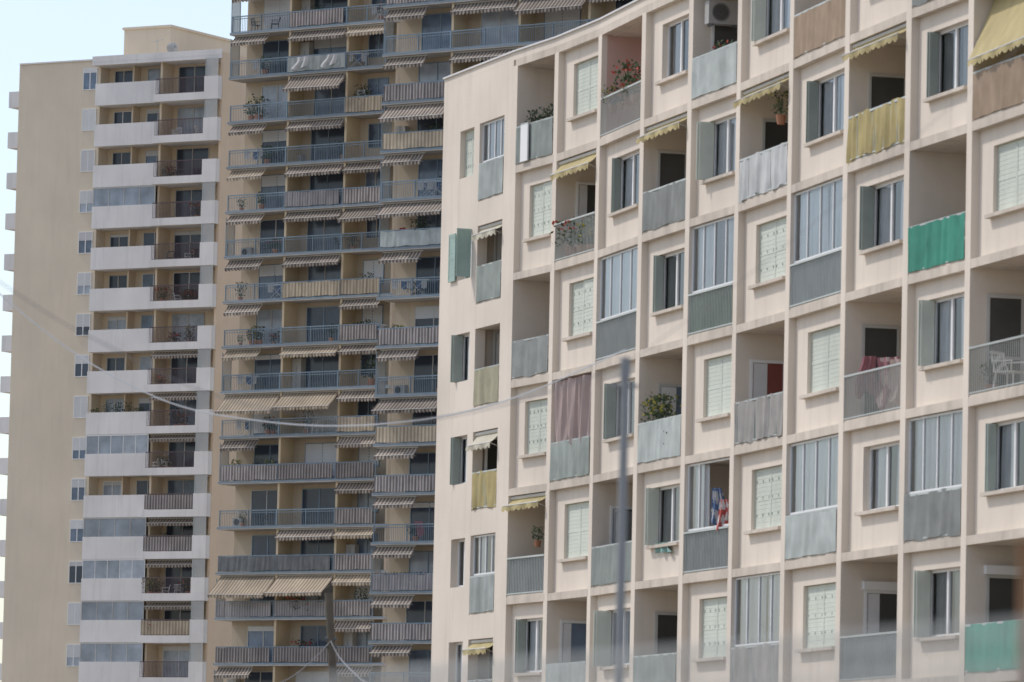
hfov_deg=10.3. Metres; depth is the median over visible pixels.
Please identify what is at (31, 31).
sky
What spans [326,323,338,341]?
potted plant
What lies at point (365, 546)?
window
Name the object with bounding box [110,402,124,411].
potted plant
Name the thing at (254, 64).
drying rack
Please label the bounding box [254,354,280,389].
window
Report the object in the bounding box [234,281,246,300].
potted plant
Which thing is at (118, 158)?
window
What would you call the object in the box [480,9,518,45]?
window
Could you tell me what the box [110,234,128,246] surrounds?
window
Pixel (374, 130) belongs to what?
window
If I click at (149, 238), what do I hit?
window
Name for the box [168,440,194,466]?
window
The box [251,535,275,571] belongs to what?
window
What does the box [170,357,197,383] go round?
window
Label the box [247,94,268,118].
potted plant
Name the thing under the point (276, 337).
potted plant
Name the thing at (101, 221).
apartment tower
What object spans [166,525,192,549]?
window
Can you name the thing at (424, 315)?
window
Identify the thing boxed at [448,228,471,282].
window
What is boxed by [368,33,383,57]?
window
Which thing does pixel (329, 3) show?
window
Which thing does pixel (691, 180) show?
apartment building
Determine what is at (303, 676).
window
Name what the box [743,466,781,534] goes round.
window
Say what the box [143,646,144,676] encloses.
window
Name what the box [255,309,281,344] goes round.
window
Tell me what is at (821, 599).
window
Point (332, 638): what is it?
wooden pole
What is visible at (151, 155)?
window
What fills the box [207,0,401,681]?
apartment tower
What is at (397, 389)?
air conditioner
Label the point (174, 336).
potted plant
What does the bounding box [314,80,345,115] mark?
window
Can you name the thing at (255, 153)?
drying rack
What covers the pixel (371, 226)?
window
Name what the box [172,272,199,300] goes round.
window
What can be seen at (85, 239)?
window
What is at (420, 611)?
window
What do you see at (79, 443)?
window
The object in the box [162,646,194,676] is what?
window
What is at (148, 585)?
potted plant
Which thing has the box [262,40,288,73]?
window
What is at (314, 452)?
window
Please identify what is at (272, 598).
window
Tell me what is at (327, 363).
window
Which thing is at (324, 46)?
window
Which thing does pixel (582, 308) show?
window
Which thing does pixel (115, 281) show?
window
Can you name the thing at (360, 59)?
drying rack
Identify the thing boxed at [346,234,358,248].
potted plant
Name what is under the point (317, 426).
plastic chair
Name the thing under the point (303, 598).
potted plant
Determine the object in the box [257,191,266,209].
potted plant
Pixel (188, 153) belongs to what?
window
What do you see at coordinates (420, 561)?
window
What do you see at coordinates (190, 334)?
potted plant
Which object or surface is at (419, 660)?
window
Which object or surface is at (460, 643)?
window
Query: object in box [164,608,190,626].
window
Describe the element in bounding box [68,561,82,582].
window
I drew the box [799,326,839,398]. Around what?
window
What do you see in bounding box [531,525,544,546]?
potted plant
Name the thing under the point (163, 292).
potted plant
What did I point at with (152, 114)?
window
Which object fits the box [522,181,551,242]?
window
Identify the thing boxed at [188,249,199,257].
potted plant
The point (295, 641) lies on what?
potted plant
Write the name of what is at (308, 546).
window
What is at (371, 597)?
window
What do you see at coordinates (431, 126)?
potted plant
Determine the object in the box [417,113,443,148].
window
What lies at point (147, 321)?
window
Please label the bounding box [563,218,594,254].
potted plant
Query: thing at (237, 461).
potted plant
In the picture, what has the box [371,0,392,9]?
window
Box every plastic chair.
[250,18,259,29]
[262,242,272,253]
[312,420,323,433]
[990,351,1023,389]
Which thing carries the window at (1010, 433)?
in the apartment building
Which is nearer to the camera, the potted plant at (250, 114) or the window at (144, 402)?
the potted plant at (250, 114)
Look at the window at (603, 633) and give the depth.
140.65 m
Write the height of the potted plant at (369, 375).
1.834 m
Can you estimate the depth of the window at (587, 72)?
144.69 m
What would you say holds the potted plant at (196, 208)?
on the apartment tower at (101, 221)
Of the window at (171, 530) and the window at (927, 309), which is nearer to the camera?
the window at (927, 309)
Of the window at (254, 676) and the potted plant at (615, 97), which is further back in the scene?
the window at (254, 676)
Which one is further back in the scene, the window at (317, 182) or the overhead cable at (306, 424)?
the window at (317, 182)
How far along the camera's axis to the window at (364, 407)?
347.25 m
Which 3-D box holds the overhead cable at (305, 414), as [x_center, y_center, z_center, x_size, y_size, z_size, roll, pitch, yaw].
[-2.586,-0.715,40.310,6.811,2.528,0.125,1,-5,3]
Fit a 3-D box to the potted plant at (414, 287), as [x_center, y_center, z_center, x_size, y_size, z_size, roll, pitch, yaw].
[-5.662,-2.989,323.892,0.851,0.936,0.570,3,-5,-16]
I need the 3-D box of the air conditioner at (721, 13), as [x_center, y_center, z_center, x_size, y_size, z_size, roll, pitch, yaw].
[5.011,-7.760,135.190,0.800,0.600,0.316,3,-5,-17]
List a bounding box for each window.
[66,644,79,665]
[67,603,80,624]
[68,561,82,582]
[70,520,83,541]
[71,478,85,500]
[72,437,85,458]
[73,396,87,417]
[74,355,88,376]
[76,313,90,335]
[77,272,91,294]
[78,231,92,253]
[79,190,92,212]
[80,149,94,171]
[81,108,96,130]
[83,68,97,89]
[103,481,121,494]
[105,398,123,411]
[106,357,124,370]
[108,316,125,329]
[109,275,126,287]
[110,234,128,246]
[112,152,130,164]
[113,111,131,123]
[115,70,132,82]
[136,480,148,509]
[138,397,151,424]
[140,356,152,369]
[141,315,153,328]
[142,273,154,286]
[143,232,155,248]
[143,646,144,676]
[145,150,158,175]
[146,109,159,134]
[148,68,160,80]
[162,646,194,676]
[164,566,191,592]
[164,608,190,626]
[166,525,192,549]
[167,479,193,494]
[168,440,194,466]
[169,399,196,425]
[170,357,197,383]
[171,313,204,341]
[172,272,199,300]
[174,230,200,258]
[175,189,204,216]
[176,147,208,175]
[177,106,203,133]
[178,65,205,92]
[244,671,272,681]
[247,626,273,661]
[250,490,276,525]
[250,580,274,616]
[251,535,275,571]
[253,399,279,435]
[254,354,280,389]
[254,444,278,480]
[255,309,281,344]
[258,264,282,299]
[259,219,283,254]
[261,84,287,119]
[261,174,284,208]
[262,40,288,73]
[262,129,286,164]
[263,0,289,29]
[295,671,328,681]
[300,625,326,661]
[301,488,335,524]
[301,534,333,570]
[301,580,332,601]
[304,397,337,433]
[304,442,336,479]
[305,352,338,387]
[306,215,341,251]
[306,306,339,342]
[307,261,340,296]
[309,170,342,206]
[310,125,344,160]
[313,35,346,70]
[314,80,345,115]
[315,0,347,25]
[355,582,374,603]
[356,534,377,554]
[357,489,378,512]
[357,627,375,650]
[358,398,378,420]
[358,442,379,466]
[360,350,380,375]
[362,305,382,324]
[363,259,383,283]
[365,171,379,186]
[366,218,378,238]
[367,77,388,95]
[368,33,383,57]
[368,123,381,147]
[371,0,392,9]
[405,600,432,640]
[409,452,435,491]
[409,551,433,572]
[409,650,430,671]
[410,502,434,541]
[412,408,436,442]
[413,354,437,393]
[415,305,438,343]
[416,210,441,245]
[416,256,439,294]
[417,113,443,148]
[418,61,450,99]
[418,159,442,196]
[421,13,451,50]
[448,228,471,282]
[450,334,469,382]
[450,436,466,484]
[455,642,462,681]
[457,539,464,586]
[465,130,473,176]
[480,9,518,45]
[514,618,542,675]
[517,399,547,458]
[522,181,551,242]
[544,9,580,39]
[557,502,588,562]
[561,278,593,341]
[566,57,597,121]
[593,608,629,658]
[603,379,634,442]
[607,151,639,217]
[615,0,633,9]
[644,484,679,548]
[650,249,684,316]
[654,16,688,85]
[695,355,731,422]
[696,115,735,184]
[702,597,726,650]
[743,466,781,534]
[748,217,786,289]
[751,0,789,46]
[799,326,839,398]
[803,70,844,147]
[807,583,835,642]
[854,442,899,515]
[859,177,903,254]
[913,567,959,633]
[917,293,963,370]
[923,22,967,102]
[980,418,1023,496]
[984,138,1023,218]
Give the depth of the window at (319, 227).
350.41 m
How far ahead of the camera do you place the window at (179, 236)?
383.44 m
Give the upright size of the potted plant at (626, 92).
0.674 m
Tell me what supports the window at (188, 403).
in the apartment tower at (101, 221)
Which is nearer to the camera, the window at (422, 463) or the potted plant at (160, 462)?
the window at (422, 463)
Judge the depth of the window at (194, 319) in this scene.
382.78 m
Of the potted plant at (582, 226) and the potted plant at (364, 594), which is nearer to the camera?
the potted plant at (582, 226)
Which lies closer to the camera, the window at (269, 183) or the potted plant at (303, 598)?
the potted plant at (303, 598)
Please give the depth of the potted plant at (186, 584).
378.77 m
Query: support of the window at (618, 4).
in the apartment tower at (441, 40)
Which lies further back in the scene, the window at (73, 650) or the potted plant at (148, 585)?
the window at (73, 650)
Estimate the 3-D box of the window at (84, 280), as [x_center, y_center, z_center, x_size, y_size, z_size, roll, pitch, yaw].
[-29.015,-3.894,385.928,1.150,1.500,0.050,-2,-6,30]
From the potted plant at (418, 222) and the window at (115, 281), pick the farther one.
the window at (115, 281)
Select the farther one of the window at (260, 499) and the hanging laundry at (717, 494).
the window at (260, 499)
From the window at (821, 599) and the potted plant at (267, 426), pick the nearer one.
the window at (821, 599)
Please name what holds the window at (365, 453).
in the apartment tower at (311, 501)
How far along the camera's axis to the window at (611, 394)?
141.16 m
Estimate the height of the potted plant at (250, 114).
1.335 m
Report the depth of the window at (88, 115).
386.92 m
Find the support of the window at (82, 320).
in the apartment tower at (101, 221)
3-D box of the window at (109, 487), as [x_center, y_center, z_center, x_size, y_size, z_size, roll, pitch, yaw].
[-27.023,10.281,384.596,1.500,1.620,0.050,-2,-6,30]
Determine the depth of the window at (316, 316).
349.89 m
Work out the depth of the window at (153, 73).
385.97 m
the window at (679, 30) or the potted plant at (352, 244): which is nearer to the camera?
the window at (679, 30)
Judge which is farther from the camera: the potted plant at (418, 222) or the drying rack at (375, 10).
the drying rack at (375, 10)
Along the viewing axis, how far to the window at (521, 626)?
146.93 m
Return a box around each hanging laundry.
[291,56,309,69]
[321,54,338,67]
[415,521,424,536]
[654,542,671,553]
[710,488,724,524]
[716,499,728,530]
[855,356,875,398]
[875,357,899,412]
[888,359,900,408]
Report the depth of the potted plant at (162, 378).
381.42 m
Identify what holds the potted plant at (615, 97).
on the apartment building
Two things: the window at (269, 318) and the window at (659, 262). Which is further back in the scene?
the window at (269, 318)
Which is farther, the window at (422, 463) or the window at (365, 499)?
the window at (365, 499)
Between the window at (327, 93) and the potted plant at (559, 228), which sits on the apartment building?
the potted plant at (559, 228)
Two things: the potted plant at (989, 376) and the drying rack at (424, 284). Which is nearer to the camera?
the potted plant at (989, 376)
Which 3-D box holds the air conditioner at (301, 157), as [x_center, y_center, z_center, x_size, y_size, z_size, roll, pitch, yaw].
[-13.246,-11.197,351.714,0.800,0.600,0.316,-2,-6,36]
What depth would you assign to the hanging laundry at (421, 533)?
321.89 m
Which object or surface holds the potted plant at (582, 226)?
on the apartment building
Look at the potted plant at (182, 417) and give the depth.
380.22 m
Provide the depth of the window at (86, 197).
386.45 m
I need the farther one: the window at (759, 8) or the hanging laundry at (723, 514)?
the hanging laundry at (723, 514)
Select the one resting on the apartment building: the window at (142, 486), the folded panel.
the folded panel
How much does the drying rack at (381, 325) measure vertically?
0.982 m
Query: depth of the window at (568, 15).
320.49 m
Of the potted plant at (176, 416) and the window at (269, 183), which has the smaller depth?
the window at (269, 183)
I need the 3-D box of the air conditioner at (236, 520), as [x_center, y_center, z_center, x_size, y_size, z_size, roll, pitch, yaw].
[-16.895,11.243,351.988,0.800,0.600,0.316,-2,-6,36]
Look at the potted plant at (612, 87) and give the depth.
142.34 m
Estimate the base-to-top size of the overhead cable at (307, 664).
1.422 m
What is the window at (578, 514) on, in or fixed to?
in the apartment building
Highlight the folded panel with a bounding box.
[520,122,529,161]
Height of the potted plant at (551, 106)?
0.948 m
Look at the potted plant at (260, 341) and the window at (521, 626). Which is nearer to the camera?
the window at (521, 626)
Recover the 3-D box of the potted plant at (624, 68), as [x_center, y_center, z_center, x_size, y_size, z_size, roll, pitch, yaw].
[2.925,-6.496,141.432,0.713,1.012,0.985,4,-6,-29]
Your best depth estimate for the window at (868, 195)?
122.49 m
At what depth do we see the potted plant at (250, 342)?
351.79 m
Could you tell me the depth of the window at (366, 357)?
347.51 m
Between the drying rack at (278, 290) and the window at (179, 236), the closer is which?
the drying rack at (278, 290)
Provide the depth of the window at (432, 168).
325.02 m
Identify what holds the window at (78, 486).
in the apartment tower at (101, 221)
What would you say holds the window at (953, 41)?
in the apartment building
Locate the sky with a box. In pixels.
[0,0,247,681]
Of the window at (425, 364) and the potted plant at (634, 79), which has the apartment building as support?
the potted plant at (634, 79)
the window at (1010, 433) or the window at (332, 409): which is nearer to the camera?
the window at (1010, 433)
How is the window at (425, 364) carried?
in the apartment tower at (441, 40)
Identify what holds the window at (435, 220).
in the apartment tower at (441, 40)
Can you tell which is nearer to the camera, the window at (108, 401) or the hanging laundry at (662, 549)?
the hanging laundry at (662, 549)
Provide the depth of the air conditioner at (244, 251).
353.30 m
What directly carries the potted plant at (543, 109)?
on the apartment building
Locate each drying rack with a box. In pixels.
[236,421,258,434]
[237,376,255,389]
[244,151,264,163]
[252,60,273,73]
[266,284,281,295]
[349,53,369,64]
[371,6,388,19]
[377,324,385,335]
[391,280,414,295]
[405,279,429,295]
[417,181,435,195]
[426,180,441,196]
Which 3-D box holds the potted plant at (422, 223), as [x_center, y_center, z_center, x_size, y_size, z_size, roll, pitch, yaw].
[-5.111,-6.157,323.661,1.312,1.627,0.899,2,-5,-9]
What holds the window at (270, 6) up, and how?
in the apartment tower at (311, 501)
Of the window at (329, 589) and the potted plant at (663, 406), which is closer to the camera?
the potted plant at (663, 406)
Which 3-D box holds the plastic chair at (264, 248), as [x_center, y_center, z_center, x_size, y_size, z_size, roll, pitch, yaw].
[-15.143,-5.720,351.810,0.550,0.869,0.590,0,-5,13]
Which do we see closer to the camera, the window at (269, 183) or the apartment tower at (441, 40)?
the apartment tower at (441, 40)
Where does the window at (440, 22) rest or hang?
in the apartment tower at (441, 40)
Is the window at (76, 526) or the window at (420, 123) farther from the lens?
the window at (76, 526)
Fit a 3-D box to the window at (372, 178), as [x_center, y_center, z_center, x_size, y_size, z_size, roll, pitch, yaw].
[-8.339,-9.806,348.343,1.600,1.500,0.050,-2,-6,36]
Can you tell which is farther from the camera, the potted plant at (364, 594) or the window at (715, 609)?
the potted plant at (364, 594)
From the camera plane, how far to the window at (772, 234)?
129.70 m
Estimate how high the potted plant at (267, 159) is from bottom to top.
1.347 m
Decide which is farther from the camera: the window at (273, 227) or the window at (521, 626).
the window at (273, 227)
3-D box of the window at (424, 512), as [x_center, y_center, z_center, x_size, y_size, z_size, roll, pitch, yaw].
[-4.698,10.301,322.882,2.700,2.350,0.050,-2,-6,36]
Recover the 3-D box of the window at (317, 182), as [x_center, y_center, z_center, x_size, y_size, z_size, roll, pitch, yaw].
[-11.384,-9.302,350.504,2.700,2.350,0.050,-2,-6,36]
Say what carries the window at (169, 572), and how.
in the apartment tower at (101, 221)
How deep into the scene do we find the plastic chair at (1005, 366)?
114.81 m
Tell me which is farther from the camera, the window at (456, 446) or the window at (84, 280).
the window at (84, 280)
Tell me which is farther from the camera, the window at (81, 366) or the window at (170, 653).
the window at (81, 366)
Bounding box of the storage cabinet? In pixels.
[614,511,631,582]
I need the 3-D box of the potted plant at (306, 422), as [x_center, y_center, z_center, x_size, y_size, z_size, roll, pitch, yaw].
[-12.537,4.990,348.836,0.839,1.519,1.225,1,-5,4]
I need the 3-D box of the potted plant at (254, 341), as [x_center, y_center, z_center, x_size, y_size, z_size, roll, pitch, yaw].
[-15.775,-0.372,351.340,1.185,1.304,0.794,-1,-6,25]
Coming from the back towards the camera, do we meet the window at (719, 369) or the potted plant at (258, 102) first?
the potted plant at (258, 102)
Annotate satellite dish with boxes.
[167,42,177,51]
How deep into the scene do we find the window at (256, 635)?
350.58 m
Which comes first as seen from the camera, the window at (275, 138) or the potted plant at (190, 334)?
the window at (275, 138)
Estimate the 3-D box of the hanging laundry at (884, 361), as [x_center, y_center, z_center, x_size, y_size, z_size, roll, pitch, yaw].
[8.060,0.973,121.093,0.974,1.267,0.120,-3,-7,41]
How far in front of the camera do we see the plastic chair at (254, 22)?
353.68 m
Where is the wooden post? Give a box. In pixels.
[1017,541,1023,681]
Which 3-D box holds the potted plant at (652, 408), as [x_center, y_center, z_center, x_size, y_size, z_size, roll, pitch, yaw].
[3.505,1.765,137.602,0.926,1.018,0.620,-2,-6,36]
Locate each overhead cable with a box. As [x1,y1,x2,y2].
[0,282,622,421]
[0,294,624,426]
[282,641,330,681]
[331,642,358,676]
[628,42,1023,362]
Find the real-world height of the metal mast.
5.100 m
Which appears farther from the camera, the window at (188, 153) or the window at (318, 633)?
the window at (188, 153)
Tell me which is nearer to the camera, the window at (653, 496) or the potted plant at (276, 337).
the window at (653, 496)
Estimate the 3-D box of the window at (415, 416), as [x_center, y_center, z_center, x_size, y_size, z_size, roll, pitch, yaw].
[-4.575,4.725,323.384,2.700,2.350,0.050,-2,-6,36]
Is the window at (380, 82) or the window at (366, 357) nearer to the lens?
the window at (366, 357)
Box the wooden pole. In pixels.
[325,592,336,678]
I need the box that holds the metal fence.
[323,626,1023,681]
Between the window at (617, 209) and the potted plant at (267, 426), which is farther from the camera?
the potted plant at (267, 426)
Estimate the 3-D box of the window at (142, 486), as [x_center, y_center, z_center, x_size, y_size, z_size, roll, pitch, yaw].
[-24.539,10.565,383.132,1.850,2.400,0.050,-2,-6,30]
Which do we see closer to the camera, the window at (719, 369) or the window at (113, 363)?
the window at (719, 369)
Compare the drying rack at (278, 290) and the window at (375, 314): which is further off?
the drying rack at (278, 290)
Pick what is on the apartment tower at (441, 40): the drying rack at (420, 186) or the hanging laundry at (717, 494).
the drying rack at (420, 186)
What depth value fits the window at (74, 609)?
383.91 m
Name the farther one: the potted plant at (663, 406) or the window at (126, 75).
the window at (126, 75)
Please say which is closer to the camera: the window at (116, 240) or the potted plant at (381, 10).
the potted plant at (381, 10)
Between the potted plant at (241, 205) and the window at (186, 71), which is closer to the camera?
the potted plant at (241, 205)
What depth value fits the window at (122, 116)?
386.92 m
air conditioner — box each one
[232,518,245,526]
[241,247,253,255]
[297,154,303,160]
[393,385,407,393]
[705,0,737,28]
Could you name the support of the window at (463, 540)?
in the apartment building
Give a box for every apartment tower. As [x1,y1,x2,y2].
[0,25,246,681]
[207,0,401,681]
[368,0,633,675]
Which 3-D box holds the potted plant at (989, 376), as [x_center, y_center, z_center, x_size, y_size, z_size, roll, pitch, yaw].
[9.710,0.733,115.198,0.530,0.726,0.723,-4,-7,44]
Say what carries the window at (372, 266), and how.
in the apartment tower at (311, 501)
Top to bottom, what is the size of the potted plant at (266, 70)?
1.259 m
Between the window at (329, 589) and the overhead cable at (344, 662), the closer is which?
the overhead cable at (344, 662)
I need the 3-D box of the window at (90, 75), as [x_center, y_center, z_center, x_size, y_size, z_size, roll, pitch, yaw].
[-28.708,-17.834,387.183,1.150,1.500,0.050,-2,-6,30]
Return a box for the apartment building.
[431,0,1023,681]
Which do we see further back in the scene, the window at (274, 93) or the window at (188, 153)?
the window at (188, 153)
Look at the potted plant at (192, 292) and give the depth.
380.74 m
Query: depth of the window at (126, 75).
387.11 m
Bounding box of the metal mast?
[611,357,638,681]
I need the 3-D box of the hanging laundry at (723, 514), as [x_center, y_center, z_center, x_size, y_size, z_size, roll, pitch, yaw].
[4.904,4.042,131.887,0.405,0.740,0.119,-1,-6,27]
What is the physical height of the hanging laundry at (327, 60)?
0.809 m
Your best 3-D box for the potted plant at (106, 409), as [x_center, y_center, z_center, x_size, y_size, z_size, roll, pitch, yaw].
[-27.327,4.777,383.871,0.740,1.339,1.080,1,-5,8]
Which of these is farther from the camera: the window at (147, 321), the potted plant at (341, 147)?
the window at (147, 321)
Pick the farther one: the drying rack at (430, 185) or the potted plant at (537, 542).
the drying rack at (430, 185)
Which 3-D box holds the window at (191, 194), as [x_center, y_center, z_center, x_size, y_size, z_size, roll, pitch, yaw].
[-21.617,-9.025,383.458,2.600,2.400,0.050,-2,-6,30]
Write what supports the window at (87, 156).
in the apartment tower at (101, 221)
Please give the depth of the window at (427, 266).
324.39 m
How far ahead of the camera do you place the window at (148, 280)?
384.66 m
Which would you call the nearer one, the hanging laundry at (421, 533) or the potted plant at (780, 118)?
the potted plant at (780, 118)
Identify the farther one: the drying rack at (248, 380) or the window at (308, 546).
the drying rack at (248, 380)
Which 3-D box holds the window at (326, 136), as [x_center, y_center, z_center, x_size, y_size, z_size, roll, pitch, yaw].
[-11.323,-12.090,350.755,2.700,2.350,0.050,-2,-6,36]
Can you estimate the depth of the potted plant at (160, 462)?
380.73 m
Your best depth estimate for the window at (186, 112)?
384.19 m
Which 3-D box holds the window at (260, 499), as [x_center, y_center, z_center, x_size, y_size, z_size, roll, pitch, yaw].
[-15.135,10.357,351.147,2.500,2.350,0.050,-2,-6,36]
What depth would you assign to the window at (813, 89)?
126.74 m
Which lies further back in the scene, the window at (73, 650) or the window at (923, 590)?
the window at (73, 650)
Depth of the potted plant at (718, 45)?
134.38 m
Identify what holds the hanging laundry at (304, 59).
hanging from the apartment tower at (311, 501)
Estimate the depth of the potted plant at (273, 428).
349.95 m
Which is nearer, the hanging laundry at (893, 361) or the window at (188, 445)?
the hanging laundry at (893, 361)
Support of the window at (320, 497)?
in the apartment tower at (311, 501)
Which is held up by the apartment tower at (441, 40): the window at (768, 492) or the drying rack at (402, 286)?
the drying rack at (402, 286)
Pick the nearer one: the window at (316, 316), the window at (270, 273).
the window at (316, 316)
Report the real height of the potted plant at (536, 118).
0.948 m
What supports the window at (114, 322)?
in the apartment tower at (101, 221)
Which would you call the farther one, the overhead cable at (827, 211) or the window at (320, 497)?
the window at (320, 497)
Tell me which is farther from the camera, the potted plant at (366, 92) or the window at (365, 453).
the potted plant at (366, 92)
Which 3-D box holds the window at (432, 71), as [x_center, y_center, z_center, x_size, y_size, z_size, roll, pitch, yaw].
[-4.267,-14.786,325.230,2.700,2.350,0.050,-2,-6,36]
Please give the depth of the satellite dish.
383.53 m
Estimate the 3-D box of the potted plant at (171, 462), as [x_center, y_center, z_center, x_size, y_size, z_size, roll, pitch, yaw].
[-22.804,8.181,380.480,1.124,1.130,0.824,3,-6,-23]
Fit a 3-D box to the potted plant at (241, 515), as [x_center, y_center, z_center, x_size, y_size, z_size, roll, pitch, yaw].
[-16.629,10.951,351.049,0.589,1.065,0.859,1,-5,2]
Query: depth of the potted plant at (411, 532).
322.01 m
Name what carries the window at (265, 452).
in the apartment tower at (311, 501)
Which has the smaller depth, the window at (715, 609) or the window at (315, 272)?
the window at (715, 609)
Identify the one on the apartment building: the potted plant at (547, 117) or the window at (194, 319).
the potted plant at (547, 117)
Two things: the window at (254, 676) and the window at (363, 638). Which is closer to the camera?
the window at (363, 638)
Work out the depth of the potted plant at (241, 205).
353.04 m
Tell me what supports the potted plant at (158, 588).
on the apartment tower at (101, 221)
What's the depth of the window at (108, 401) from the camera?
385.13 m
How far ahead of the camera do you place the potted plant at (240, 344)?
351.99 m
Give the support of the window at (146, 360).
in the apartment tower at (101, 221)
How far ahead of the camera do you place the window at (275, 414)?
351.95 m
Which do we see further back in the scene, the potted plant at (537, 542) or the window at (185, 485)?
the window at (185, 485)
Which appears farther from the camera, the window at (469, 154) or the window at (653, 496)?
the window at (469, 154)
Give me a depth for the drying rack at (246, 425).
351.55 m
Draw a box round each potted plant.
[102,402,110,411]
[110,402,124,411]
[141,578,159,592]
[151,582,163,592]
[154,374,165,383]
[155,286,171,299]
[156,456,167,467]
[164,455,178,466]
[167,332,181,341]
[168,407,184,425]
[178,410,189,424]
[179,579,190,591]
[183,324,195,341]
[185,289,196,298]
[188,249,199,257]
[189,202,200,216]
[228,459,242,480]
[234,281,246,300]
[237,198,245,210]
[238,335,243,345]
[238,511,246,526]
[243,100,260,120]
[244,331,255,344]
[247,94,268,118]
[248,325,264,343]
[254,326,264,343]
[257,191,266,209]
[258,56,272,74]
[261,145,274,163]
[262,416,274,433]
[266,237,281,253]
[268,333,277,342]
[269,420,277,433]
[286,595,304,609]
[290,638,312,647]
[302,410,313,433]
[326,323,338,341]
[335,138,343,157]
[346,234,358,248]
[354,84,376,95]
[354,587,368,616]
[360,356,375,385]
[375,2,385,18]
[407,282,416,295]
[407,525,423,541]
[410,215,429,229]
[411,218,431,229]
[424,123,441,147]
[525,109,546,122]
[530,107,551,120]
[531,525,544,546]
[538,106,553,140]
[543,104,553,135]
[551,217,591,256]
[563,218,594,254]
[577,215,594,251]
[601,84,621,112]
[611,59,640,96]
[614,89,622,109]
[620,80,636,105]
[621,76,640,102]
[641,394,672,422]
[647,391,681,420]
[712,39,732,49]
[767,91,788,124]
[980,359,1005,390]
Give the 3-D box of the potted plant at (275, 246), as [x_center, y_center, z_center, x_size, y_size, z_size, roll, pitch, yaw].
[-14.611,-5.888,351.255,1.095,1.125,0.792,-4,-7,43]
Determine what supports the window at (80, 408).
in the apartment tower at (101, 221)

